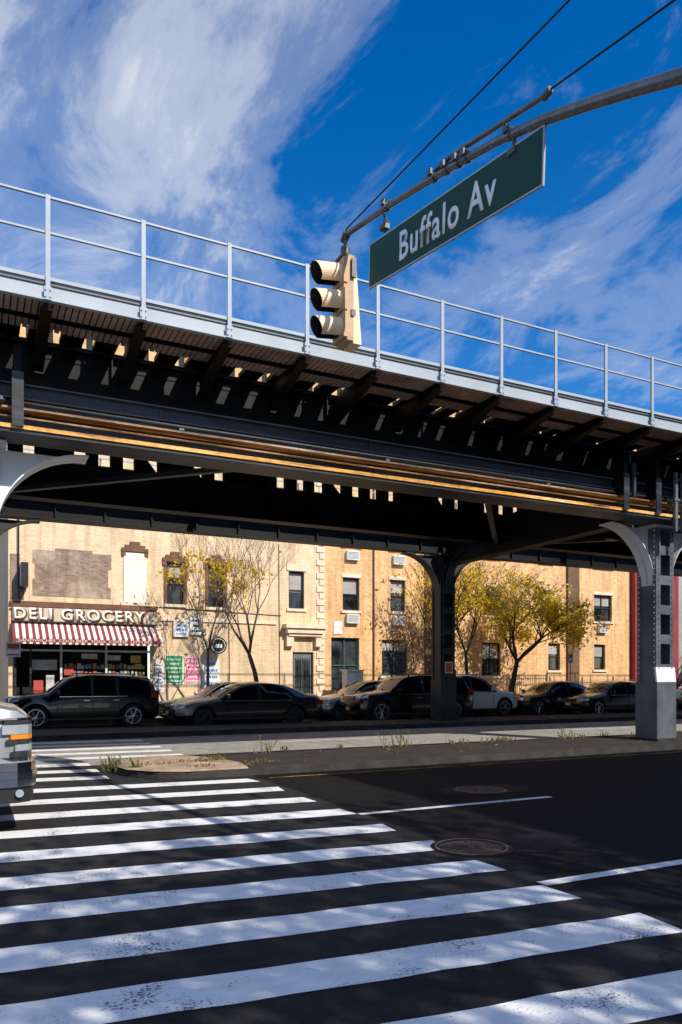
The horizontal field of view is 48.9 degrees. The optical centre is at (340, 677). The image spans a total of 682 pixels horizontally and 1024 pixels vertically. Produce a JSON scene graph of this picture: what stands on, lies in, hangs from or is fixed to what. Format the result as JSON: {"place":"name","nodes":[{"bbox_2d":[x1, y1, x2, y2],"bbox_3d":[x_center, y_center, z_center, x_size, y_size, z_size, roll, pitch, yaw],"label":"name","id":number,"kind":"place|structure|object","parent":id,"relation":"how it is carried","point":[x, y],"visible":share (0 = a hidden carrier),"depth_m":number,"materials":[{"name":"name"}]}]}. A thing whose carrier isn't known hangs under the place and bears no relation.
{"place":"outdoors","nodes":[
{"label":"outdoors","id":0,"kind":"place"},
{"bbox_2d":[45,710,558,725],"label":"sidewalk","id":1,"kind":"structure","parent":0,"point":[158,719],"depth_m":26.61,"materials":[{"name":"concrete"}]},
{"bbox_2d":[6,642,20,695],"bbox_3d":[-11.015,0.125,25.226,0.450,2.650,0.064,0,0,-26],"label":"parking sign","id":2,"kind":"object","parent":1,"relation":"on","point":[13,649],"visible":0.87,"depth_m":25.22,"materials":[{"name":"white metal"}]},
{"bbox_2d":[0,445,324,701],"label":"walls","id":3,"kind":"structure","parent":1,"relation":"on","point":[51,536],"depth_m":31.70,"materials":[{"name":"beige paint"}]},
{"bbox_2d":[14,644,151,695],"bbox_3d":[-10.285,0.025,30.065,5.210,2.850,0.995,0,0,-26],"label":"storefront","id":4,"kind":"object","parent":3,"relation":"attached to","point":[39,668],"visible":0.32,"depth_m":29.94,"materials":[{"name":"glass"}]},
{"bbox_2d":[11,604,156,625],"bbox_3d":[-9.998,-2.450,29.532,5.450,0.660,0.195,0,0,-26],"label":"shop sign","id":5,"kind":"object","parent":3,"relation":"attached to","point":[149,618],"visible":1,"depth_m":29.43,"materials":[{"name":"brown"}]},
{"bbox_2d":[14,607,144,621],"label":"shop sign letters","id":6,"kind":"object","parent":5,"relation":"on","point":[77,614],"visible":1,"depth_m":29.29,"materials":[{"name":"white plastic"}]},
{"bbox_2d":[15,608,147,623],"bbox_3d":[-10.076,-2.420,29.407,4.980,0.490,0.030,0,0,-26],"label":"shop sign letters edge","id":7,"kind":"object","parent":5,"relation":"on","point":[100,616],"visible":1,"depth_m":29.40,"materials":[{"name":"plastic"}]},
{"bbox_2d":[11,622,162,646],"bbox_3d":[-9.797,-1.690,29.192,5.530,0.860,0.952,0,0,-26],"label":"awning","id":8,"kind":"object","parent":3,"relation":"attached to","point":[89,633],"visible":0.99,"depth_m":29.00,"materials":[{"name":"red fabric"}]},
{"bbox_2d":[18,639,148,643],"bbox_3d":[-9.678,-1.390,28.717,4.900,0.090,0.003,0,0,-26],"label":"awning text","id":9,"kind":"object","parent":8,"relation":"on","point":[49,640],"visible":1,"depth_m":28.56},
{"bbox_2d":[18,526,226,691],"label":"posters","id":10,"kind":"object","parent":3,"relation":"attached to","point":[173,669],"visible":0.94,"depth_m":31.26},
{"bbox_2d":[10,482,327,696],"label":"trim","id":11,"kind":"structure","parent":3,"relation":"attached to","point":[70,573],"depth_m":30.00,"materials":[{"name":"beige stone"}]},
{"bbox_2d":[164,562,311,693],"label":"windows and door","id":12,"kind":"structure","parent":3,"relation":"attached to","point":[302,672],"depth_m":33.70,"materials":[{"name":"black glass"}]},
{"bbox_2d":[155,534,268,686],"bbox_3d":[-4.581,-2.251,28.425,4.649,7.401,3.884,0,0,-26],"label":"bare street tree","id":13,"kind":"object","parent":1,"relation":"on","point":[187,579],"visible":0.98,"depth_m":28.70,"materials":[{"name":"brown plant"}]},
{"bbox_2d":[180,535,300,681],"bbox_3d":[-4.340,-2.504,29.270,4.201,7.908,4.989,0,0,32],"label":"bare street tree","id":14,"kind":"object","parent":1,"relation":"on","point":[248,652],"visible":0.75,"depth_m":29.56,"materials":[{"name":"brown plant"}]},
{"bbox_2d":[341,670,364,687],"bbox_3d":[0.521,0.545,33.361,0.900,1.810,0.600,0,0,-26],"label":"utility cabinet","id":15,"kind":"object","parent":1,"relation":"on","point":[349,676],"visible":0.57,"depth_m":33.13,"materials":[{"name":"grey metal"}]},
{"bbox_2d":[70,712,640,759],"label":"fallen leaves","id":16,"kind":"object","parent":1,"relation":"on","point":[389,749],"visible":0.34,"depth_m":17.60,"materials":[{"name":"brown plant"}]},
{"bbox_2d":[381,615,430,672],"bbox_3d":[3.265,-0.651,31.913,2.899,4.202,2.960,0,0,-26],"label":"bare street tree","id":17,"kind":"object","parent":1,"relation":"on","point":[410,638],"visible":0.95,"depth_m":32.07,"materials":[{"name":"brown plant"}]},
{"bbox_2d":[383,555,516,673],"bbox_3d":[4.835,-2.276,34.069,5.676,7.452,4.176,0,0,42],"label":"honey locust tree","id":18,"kind":"object","parent":1,"relation":"on","point":[456,600],"visible":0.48,"depth_m":34.20,"materials":[{"name":"yellow plant"}]},
{"bbox_2d":[420,560,527,673],"bbox_3d":[6.319,-2.450,35.114,4.739,7.800,6.492,0,0,-10],"label":"honey locust tree","id":19,"kind":"object","parent":1,"relation":"on","point":[473,617],"visible":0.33,"depth_m":35.22,"materials":[{"name":"yellow plant"}]},
{"bbox_2d":[325,485,629,694],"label":"apartment building","id":20,"kind":"structure","parent":1,"relation":"on","point":[363,602],"depth_m":37.52,"materials":[{"name":"beige brick"}]},
{"bbox_2d":[331,490,613,692],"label":"windows","id":21,"kind":"structure","parent":20,"relation":"in","point":[344,651],"depth_m":35.92,"materials":[{"name":"black glass"}]},
{"bbox_2d":[340,0,681,253],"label":"traffic signal mast","id":22,"kind":"object","parent":1,"relation":"on","point":[671,78],"visible":0.95,"depth_m":6.74,"materials":[{"name":"grey metal"}]},
{"bbox_2d":[310,246,360,352],"bbox_3d":[-0.074,-4.770,9.325,0.620,1.240,0.350,0,0,-26],"label":"traffic light","id":23,"kind":"object","parent":22,"relation":"hanging from","point":[340,327],"visible":1,"depth_m":9.26,"materials":[{"name":"beige metal"}]},
{"bbox_2d":[369,124,545,289],"bbox_3d":[1.053,-4.718,7.729,0.028,0.864,2.820,0,0,-31],"label":"street name sign","id":24,"kind":"object","parent":22,"relation":"attached to","point":[501,182],"visible":1,"depth_m":7.44,"materials":[{"name":"metal"}]},
{"bbox_2d":[475,672,547,693],"bbox_3d":[8.515,0.585,37.273,4.497,1.730,0.097,0,0,-26],"label":"iron fence","id":25,"kind":"object","parent":1,"relation":"on","point":[521,678],"visible":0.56,"depth_m":37.41,"materials":[{"name":"black metal"}]},
{"bbox_2d":[457,565,615,692],"bbox_3d":[8.623,-2.090,35.519,8.153,7.079,7.587,0,0,-26],"label":"honey locust tree","id":26,"kind":"object","parent":1,"relation":"on","point":[551,609],"visible":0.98,"depth_m":34.26,"materials":[{"name":"yellow plant"}]},
{"bbox_2d":[568,654,572,681],"bbox_3d":[10.974,0.150,35.918,0.300,2.600,0.064,0,0,-26],"label":"parking sign","id":27,"kind":"object","parent":1,"relation":"on","point":[570,658],"visible":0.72,"depth_m":35.90,"materials":[{"name":"metal"}]},
{"bbox_2d":[549,676,634,684],"bbox_3d":[13.778,0.685,39.886,7.048,1.530,0.097,0,0,-26],"label":"iron fence","id":28,"kind":"object","parent":1,"relation":"on","point":[591,682],"visible":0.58,"depth_m":39.35,"materials":[{"name":"black metal"}]},
{"bbox_2d":[675,666,681,688],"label":"metal stairs","id":29,"kind":"structure","parent":1,"relation":"on","point":[679,684],"depth_m":42.97,"materials":[{"name":"black metal"}]},
{"bbox_2d":[0,709,681,1023],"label":"road","id":30,"kind":"structure","parent":0,"point":[614,810],"depth_m":6.40,"materials":[{"name":"black asphalt"}]},
{"bbox_2d":[0,702,36,803],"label":"pickup truck","id":31,"kind":"object","parent":30,"relation":"on","point":[18,771],"visible":1,"depth_m":7.56,"materials":[{"name":"silver paint"}]},
{"bbox_2d":[5,673,158,728],"bbox_3d":[-8.454,0.720,24.551,4.636,1.760,2.220,0,0,-26],"label":"parked suv","id":32,"kind":"object","parent":30,"relation":"on","point":[132,700],"visible":0.81,"depth_m":23.93,"materials":[{"name":"black paint"}]},
{"bbox_2d":[98,754,143,772],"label":"weeds","id":33,"kind":"object","parent":30,"relation":"on","point":[114,765],"visible":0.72,"depth_m":12.64,"materials":[{"name":"green plant"}]},
{"bbox_2d":[158,681,270,722],"bbox_3d":[-4.221,0.868,26.932,4.536,1.465,2.140,0,0,-26],"label":"parked car","id":34,"kind":"object","parent":30,"relation":"on","point":[211,688],"visible":0.04,"depth_m":26.23,"materials":[{"name":"silver paint"}]},
{"bbox_2d":[163,682,322,724],"bbox_3d":[-3.265,0.868,25.006,5.086,1.465,2.200,0,0,-26],"label":"sedan car","id":35,"kind":"object","parent":30,"relation":"on","point":[253,702],"visible":0.92,"depth_m":24.30,"materials":[{"name":"grey paint"}]},
{"bbox_2d":[0,740,681,1023],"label":"crosswalk","id":36,"kind":"structure","parent":30,"relation":"on","point":[633,1000],"depth_m":4.76,"materials":[{"name":"paint"}]},
{"bbox_2d":[32,711,681,741],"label":"median strip","id":37,"kind":"object","parent":30,"relation":"on","point":[144,732],"depth_m":22.85,"materials":[{"name":"grey concrete"}]},
{"bbox_2d":[318,680,409,720],"bbox_3d":[0.907,0.846,29.422,4.536,1.508,2.140,0,0,-26],"label":"parked car","id":38,"kind":"object","parent":30,"relation":"on","point":[330,705],"visible":0.35,"depth_m":28.52,"materials":[{"name":"grey paint"}]},
{"bbox_2d":[114,732,681,778],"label":"median strip","id":39,"kind":"object","parent":30,"relation":"on","point":[323,759],"visible":0.83,"depth_m":14.38,"materials":[{"name":"concrete"}]},
{"bbox_2d":[141,753,278,767],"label":"weeds","id":40,"kind":"object","parent":39,"relation":"on","point":[215,757],"visible":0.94,"depth_m":13.07,"materials":[{"name":"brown plant"}]},
{"bbox_2d":[0,183,681,741],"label":"elevated railway","id":41,"kind":"object","parent":39,"relation":"on","point":[252,413],"visible":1,"depth_m":14.67,"materials":[{"name":"grey paint"}]},
{"bbox_2d":[253,724,573,753],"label":"weeds","id":42,"kind":"object","parent":39,"relation":"on","point":[389,745],"visible":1,"depth_m":16.21,"materials":[{"name":"plant"}]},
{"bbox_2d":[280,729,681,750],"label":"weeds","id":43,"kind":"object","parent":39,"relation":"on","point":[460,741],"visible":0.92,"depth_m":17.49,"materials":[{"name":"green plant"}]},
{"bbox_2d":[339,673,473,719],"bbox_3d":[2.446,0.720,28.232,4.936,1.760,2.290,0,0,-26],"label":"suv car","id":44,"kind":"object","parent":30,"relation":"on","point":[409,694],"visible":0.77,"depth_m":27.31,"materials":[{"name":"black paint"}]},
{"bbox_2d":[421,674,516,715],"bbox_3d":[5.127,0.720,31.517,4.536,1.760,2.220,0,0,-26],"label":"parked suv","id":45,"kind":"object","parent":30,"relation":"on","point":[487,696],"visible":0.4,"depth_m":31.03,"materials":[{"name":"white paint"}]},
{"bbox_2d":[269,727,681,884],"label":"lane markings","id":46,"kind":"object","parent":30,"relation":"on","point":[607,873],"visible":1,"depth_m":6.52,"materials":[{"name":"paint"}]},
{"bbox_2d":[435,785,582,852],"bbox_3d":[1.893,1.597,9.021,1.499,0.001,4.472,0,0,9],"label":"asphalt patch","id":47,"kind":"object","parent":30,"relation":"on","point":[525,840],"visible":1,"depth_m":7.55,"materials":[{"name":"black asphalt"}]},
{"bbox_2d":[430,838,512,856],"bbox_3d":[1.228,1.590,7.062,0.768,0.009,0.768,0,0,-26],"label":"manhole cover","id":48,"kind":"object","parent":47,"relation":"on","point":[473,848],"visible":1,"depth_m":7.03,"materials":[{"name":"metal"}]},
{"bbox_2d":[452,786,508,793],"bbox_3d":[1.976,1.590,10.638,0.792,0.009,0.792,0,0,-26],"label":"manhole cover","id":49,"kind":"object","parent":47,"relation":"on","point":[476,789],"visible":1,"depth_m":10.66,"materials":[{"name":"metal"}]},
{"bbox_2d":[510,681,590,714],"bbox_3d":[9.416,0.868,33.645,4.636,1.465,2.140,0,0,-26],"label":"parked car","id":50,"kind":"object","parent":30,"relation":"on","point":[539,698],"visible":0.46,"depth_m":32.67,"materials":[{"name":"black paint"}]},
{"bbox_2d":[557,681,634,713],"bbox_3d":[11.762,0.868,32.968,4.736,1.465,2.160,0,0,-26],"label":"sedan car","id":51,"kind":"object","parent":30,"relation":"on","point":[603,696],"visible":0.73,"depth_m":32.07,"materials":[{"name":"grey paint"}]},
{"bbox_2d":[625,681,681,711],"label":"parked car","id":52,"kind":"object","parent":30,"relation":"on","point":[678,697],"visible":0.06,"depth_m":36.07,"materials":[{"name":"black paint"}]},
{"bbox_2d":[0,0,681,678],"label":"sky","id":53,"kind":"structure","parent":0,"point":[269,127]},
{"bbox_2d":[679,577,681,687],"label":"grey building","id":54,"kind":"structure","parent":0,"point":[680,627],"depth_m":44.63,"materials":[{"name":"brick"}]},
{"label":"ground","id":55,"kind":"structure","parent":0,"visible":0},
{"bbox_2d":[630,572,678,688],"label":"red brick building","id":56,"kind":"structure","parent":55,"relation":"on","point":[633,626],"depth_m":42.78,"materials":[{"name":"brick"}]}
]}

